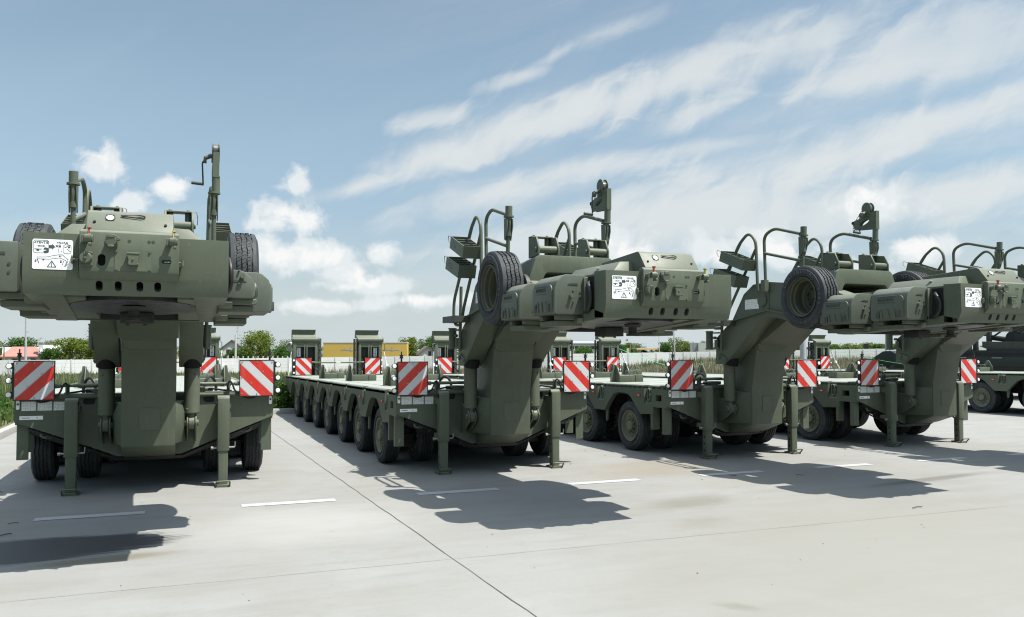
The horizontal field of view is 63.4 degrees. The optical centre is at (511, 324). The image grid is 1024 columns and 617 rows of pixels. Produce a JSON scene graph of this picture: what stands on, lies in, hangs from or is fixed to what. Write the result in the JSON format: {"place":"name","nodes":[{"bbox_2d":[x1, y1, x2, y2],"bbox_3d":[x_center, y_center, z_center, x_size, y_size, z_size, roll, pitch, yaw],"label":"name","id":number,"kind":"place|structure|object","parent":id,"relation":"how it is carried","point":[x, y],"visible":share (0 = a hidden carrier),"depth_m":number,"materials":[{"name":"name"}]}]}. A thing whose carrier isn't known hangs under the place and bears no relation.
{"place":"outdoors","nodes":[
{"label":"outdoors","id":0,"kind":"place"},
{"bbox_2d":[0,352,841,428],"bbox_3d":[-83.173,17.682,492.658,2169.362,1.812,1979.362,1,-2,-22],"label":"ground","id":1,"kind":"structure","parent":0,"point":[6,424],"depth_m":121.85,"materials":[{"name":"grey concrete"}]},
{"bbox_2d":[0,344,8,359],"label":"utility pole","id":2,"kind":"object","parent":1,"relation":"on","point":[3,345],"visible":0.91,"depth_m":129.92,"materials":[{"name":"grey concrete"}]},
{"bbox_2d":[0,423,16,439],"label":"kerb","id":3,"kind":"structure","parent":1,"relation":"on","point":[8,430],"depth_m":15.70,"materials":[{"name":"concrete"}]},
{"bbox_2d":[0,337,37,350],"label":"tree","id":4,"kind":"object","parent":1,"relation":"on","point":[18,342],"visible":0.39,"depth_m":163.60,"materials":[{"name":"green plant"}]},
{"bbox_2d":[0,347,40,359],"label":"house","id":5,"kind":"structure","parent":1,"relation":"on","point":[12,354],"depth_m":138.39,"materials":[{"name":"red paint"}]},
{"bbox_2d":[24,318,28,359],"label":"lamp mast","id":6,"kind":"object","parent":1,"relation":"on","point":[25,351],"visible":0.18,"depth_m":118.02,"materials":[{"name":"metal"}]},
{"bbox_2d":[39,348,59,359],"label":"tree","id":7,"kind":"object","parent":1,"relation":"on","point":[48,354],"visible":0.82,"depth_m":129.38,"materials":[{"name":"green plant"}]},
{"bbox_2d":[37,340,65,344],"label":"tree","id":8,"kind":"object","parent":1,"relation":"on","point":[51,342],"visible":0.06,"depth_m":184.36,"materials":[{"name":"green plant"}]},
{"bbox_2d":[37,341,74,363],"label":"house","id":9,"kind":"structure","parent":1,"relation":"on","point":[41,346],"depth_m":138.90,"materials":[{"name":"grey paint"}]},
{"bbox_2d":[50,337,88,363],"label":"tree","id":10,"kind":"object","parent":1,"relation":"on","point":[72,346],"visible":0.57,"depth_m":131.98,"materials":[{"name":"green plant"}]},
{"bbox_2d":[82,345,94,359],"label":"tree","id":11,"kind":"object","parent":1,"relation":"on","point":[89,353],"visible":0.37,"depth_m":129.19,"materials":[{"name":"green plant"}]},
{"bbox_2d":[0,380,293,421],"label":"leafy weeds","id":12,"kind":"object","parent":1,"relation":"on","point":[281,394],"visible":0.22,"depth_m":21.46,"materials":[{"name":"green plant"}]},
{"bbox_2d":[222,340,242,368],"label":"house","id":13,"kind":"structure","parent":1,"relation":"on","point":[228,346],"depth_m":144.01,"materials":[{"name":"white paint"}]},
{"bbox_2d":[225,349,241,368],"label":"tree","id":14,"kind":"object","parent":1,"relation":"on","point":[231,353],"visible":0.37,"depth_m":135.52,"materials":[{"name":"green plant"}]},
{"bbox_2d":[234,335,236,368],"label":"utility pole","id":15,"kind":"object","parent":1,"relation":"on","point":[235,354],"visible":0.65,"depth_m":129.94,"materials":[{"name":"concrete"}]},
{"bbox_2d":[237,346,254,357],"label":"tree","id":16,"kind":"object","parent":1,"relation":"on","point":[242,353],"visible":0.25,"depth_m":137.19,"materials":[{"name":"green plant"}]},
{"bbox_2d":[234,330,277,357],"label":"tree","id":17,"kind":"object","parent":1,"relation":"on","point":[258,340],"visible":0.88,"depth_m":132.88,"materials":[{"name":"green plant"}]},
{"bbox_2d":[272,346,291,364],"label":"tree","id":18,"kind":"object","parent":1,"relation":"on","point":[280,352],"visible":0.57,"depth_m":129.43,"materials":[{"name":"green plant"}]},
{"bbox_2d":[277,339,290,346],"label":"tree","id":19,"kind":"object","parent":1,"relation":"on","point":[284,343],"visible":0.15,"depth_m":189.64,"materials":[{"name":"green plant"}]},
{"bbox_2d":[285,342,291,356],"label":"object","id":20,"kind":"structure","parent":1,"relation":"on","point":[288,345],"depth_m":145.77,"materials":[{"name":"grey paint"}]},
{"bbox_2d":[323,342,408,360],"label":"curtain trailer","id":21,"kind":"object","parent":1,"relation":"on","point":[337,349],"visible":0.34,"depth_m":140.22,"materials":[{"name":"yellow fabric"}]},
{"bbox_2d":[398,337,417,355],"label":"tree","id":22,"kind":"object","parent":1,"relation":"on","point":[412,348],"visible":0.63,"depth_m":149.36,"materials":[{"name":"green plant"}]},
{"bbox_2d":[416,339,425,348],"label":"tree","id":23,"kind":"object","parent":1,"relation":"on","point":[419,344],"visible":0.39,"depth_m":169.52,"materials":[{"name":"green plant"}]},
{"bbox_2d":[415,346,432,355],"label":"house","id":24,"kind":"structure","parent":1,"relation":"on","point":[425,351],"depth_m":147.23,"materials":[{"name":"white paint"}]},
{"bbox_2d":[419,336,432,349],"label":"tree","id":25,"kind":"object","parent":1,"relation":"on","point":[429,341],"visible":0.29,"depth_m":163.85,"materials":[{"name":"green plant"}]},
{"bbox_2d":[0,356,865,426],"bbox_3d":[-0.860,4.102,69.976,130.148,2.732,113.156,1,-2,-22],"label":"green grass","id":26,"kind":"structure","parent":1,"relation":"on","point":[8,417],"depth_m":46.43,"materials":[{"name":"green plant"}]},
{"bbox_2d":[0,353,887,393],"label":"dry weeds","id":27,"kind":"object","parent":1,"relation":"on","point":[652,368],"visible":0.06,"depth_m":69.86,"materials":[{"name":"plant"}]},
{"bbox_2d":[0,345,981,357],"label":"distant wood","id":28,"kind":"object","parent":1,"relation":"on","point":[220,351],"visible":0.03,"depth_m":336.79,"materials":[{"name":"green plant"}]},
{"bbox_2d":[0,347,985,375],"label":"concrete fence","id":29,"kind":"object","parent":1,"relation":"on","point":[71,365],"visible":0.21,"depth_m":131.13,"materials":[{"name":"white concrete"}]},
{"bbox_2d":[0,394,1023,616],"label":"concrete apron","id":30,"kind":"object","parent":1,"relation":"on","point":[964,561],"depth_m":7.35,"materials":[{"name":"grey concrete"}]},
{"bbox_2d":[0,142,280,495],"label":"transporter trailer","id":31,"kind":"object","parent":30,"relation":"on","point":[142,292],"visible":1,"depth_m":9.06,"materials":[{"name":"green paint"}]},
{"bbox_2d":[271,431,536,616],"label":"expansion joint","id":32,"kind":"object","parent":30,"relation":"on","point":[422,536],"visible":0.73,"depth_m":7.02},
{"bbox_2d":[284,179,731,474],"bbox_3d":[-1.693,0.249,14.970,2.929,3.637,16.835,1,-2,-22],"label":"transporter trailer","id":33,"kind":"object","parent":30,"relation":"on","point":[518,318],"visible":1,"depth_m":10.72,"materials":[{"name":"green paint"}]},
{"bbox_2d":[5,504,1021,601],"bbox_3d":[10.290,1.925,10.565,33.050,0.001,0.017,1,-2,-21],"label":"expansion joint","id":34,"kind":"object","parent":30,"relation":"on","point":[476,556],"visible":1,"depth_m":6.41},
{"bbox_2d":[33,453,1023,520],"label":"road marking lines","id":35,"kind":"object","parent":30,"relation":"on","point":[242,505],"visible":1,"depth_m":9.34,"materials":[{"name":"paint"}]},
{"bbox_2d":[432,202,1023,458],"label":"transporter trailer","id":36,"kind":"object","parent":30,"relation":"on","point":[761,338],"visible":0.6,"depth_m":12.04,"materials":[{"name":"green paint"}]},
{"bbox_2d":[547,242,1023,446],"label":"transporter trailer","id":37,"kind":"object","parent":30,"relation":"on","point":[925,392],"visible":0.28,"depth_m":14.01,"materials":[{"name":"green paint"}]},
{"bbox_2d":[784,335,1023,412],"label":"transporter trailer","id":38,"kind":"object","parent":30,"relation":"on","point":[993,391],"visible":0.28,"depth_m":21.58,"materials":[{"name":"green paint"}]},
{"bbox_2d":[872,332,1023,370],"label":"recovery truck","id":39,"kind":"object","parent":30,"relation":"on","point":[1006,353],"visible":0.26,"depth_m":27.99,"materials":[{"name":"green paint"}]},
{"bbox_2d":[570,342,596,353],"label":"industrial hall","id":40,"kind":"structure","parent":1,"relation":"on","point":[582,344],"depth_m":254.29,"materials":[{"name":"white paint"}]},
{"bbox_2d":[573,346,593,356],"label":"tree","id":41,"kind":"object","parent":1,"relation":"on","point":[581,350],"visible":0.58,"depth_m":192.06,"materials":[{"name":"green plant"}]},
{"bbox_2d":[619,344,628,352],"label":"tree","id":42,"kind":"object","parent":1,"relation":"on","point":[623,347],"visible":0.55,"depth_m":205.91,"materials":[{"name":"green plant"}]},
{"bbox_2d":[625,343,634,352],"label":"tree","id":43,"kind":"object","parent":1,"relation":"on","point":[631,345],"visible":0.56,"depth_m":213.26,"materials":[{"name":"green plant"}]},
{"bbox_2d":[632,343,642,352],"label":"tree","id":44,"kind":"object","parent":1,"relation":"on","point":[637,345],"visible":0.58,"depth_m":220.68,"materials":[{"name":"green plant"}]},
{"bbox_2d":[632,346,657,352],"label":"station canopy","id":45,"kind":"object","parent":1,"relation":"on","point":[651,348],"visible":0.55,"depth_m":187.80,"materials":[{"name":"white metal"}]},
{"bbox_2d":[273,393,1017,413],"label":"kerb","id":46,"kind":"structure","parent":1,"relation":"on","point":[284,411],"depth_m":21.06,"materials":[{"name":"concrete"}]},
{"bbox_2d":[657,342,672,351],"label":"tree","id":47,"kind":"object","parent":1,"relation":"on","point":[665,347],"visible":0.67,"depth_m":175.94,"materials":[{"name":"green plant"}]},
{"bbox_2d":[673,331,675,359],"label":"lamp mast","id":48,"kind":"object","parent":1,"relation":"on","point":[674,344],"visible":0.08,"depth_m":116.70,"materials":[{"name":"metal"}]},
{"bbox_2d":[668,337,685,351],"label":"tree","id":49,"kind":"object","parent":1,"relation":"on","point":[678,345],"visible":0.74,"depth_m":178.80,"materials":[{"name":"green plant"}]},
{"bbox_2d":[680,341,689,351],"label":"tree","id":50,"kind":"object","parent":1,"relation":"on","point":[686,348],"visible":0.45,"depth_m":181.25,"materials":[{"name":"green plant"}]},
{"bbox_2d":[690,343,715,354],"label":"box trailer","id":51,"kind":"object","parent":1,"relation":"on","point":[699,347],"visible":0.09,"depth_m":161.45,"materials":[{"name":"white paint"}]},
{"bbox_2d":[800,340,806,359],"bbox_3d":[15.826,-0.622,45.124,0.375,7.950,0.375,0,-2,0],"label":"lamp mast","id":52,"kind":"object","parent":1,"relation":"on","point":[803,353],"depth_m":44.92,"materials":[{"name":"metal"}]},
{"bbox_2d":[829,344,840,349],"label":"tree","id":53,"kind":"object","parent":1,"relation":"on","point":[833,346],"visible":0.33,"depth_m":154.03,"materials":[{"name":"green plant"}]},
{"bbox_2d":[836,346,852,348],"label":"bush","id":54,"kind":"object","parent":1,"relation":"on","point":[844,347],"visible":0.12,"depth_m":151.34,"materials":[{"name":"green plant"}]},
{"bbox_2d":[840,343,859,346],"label":"tree","id":55,"kind":"object","parent":1,"relation":"on","point":[847,344],"visible":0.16,"depth_m":189.32,"materials":[{"name":"green plant"}]},
{"bbox_2d":[849,345,860,348],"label":"bush","id":56,"kind":"object","parent":1,"relation":"on","point":[855,346],"visible":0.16,"depth_m":153.95,"materials":[{"name":"green plant"}]},
{"bbox_2d":[854,342,876,346],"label":"tree","id":57,"kind":"object","parent":1,"relation":"on","point":[865,343],"visible":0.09,"depth_m":189.29,"materials":[{"name":"green plant"}]},
{"bbox_2d":[859,344,873,348],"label":"tree","id":58,"kind":"object","parent":1,"relation":"on","point":[862,345],"visible":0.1,"depth_m":151.38,"materials":[{"name":"green plant"}]},
{"bbox_2d":[869,344,884,348],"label":"tree","id":59,"kind":"object","parent":1,"relation":"on","point":[878,346],"visible":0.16,"depth_m":148.29,"materials":[{"name":"green plant"}]},
{"bbox_2d":[0,442,921,600],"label":"gravel crumbs","id":60,"kind":"object","parent":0,"point":[353,469],"visible":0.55,"depth_m":8.05,"materials":[{"name":"stone"}]},
{"bbox_2d":[0,0,1023,352],"label":"sky","id":61,"kind":"structure","parent":0,"point":[355,138],"materials":[{"name":"blue"}]}
]}

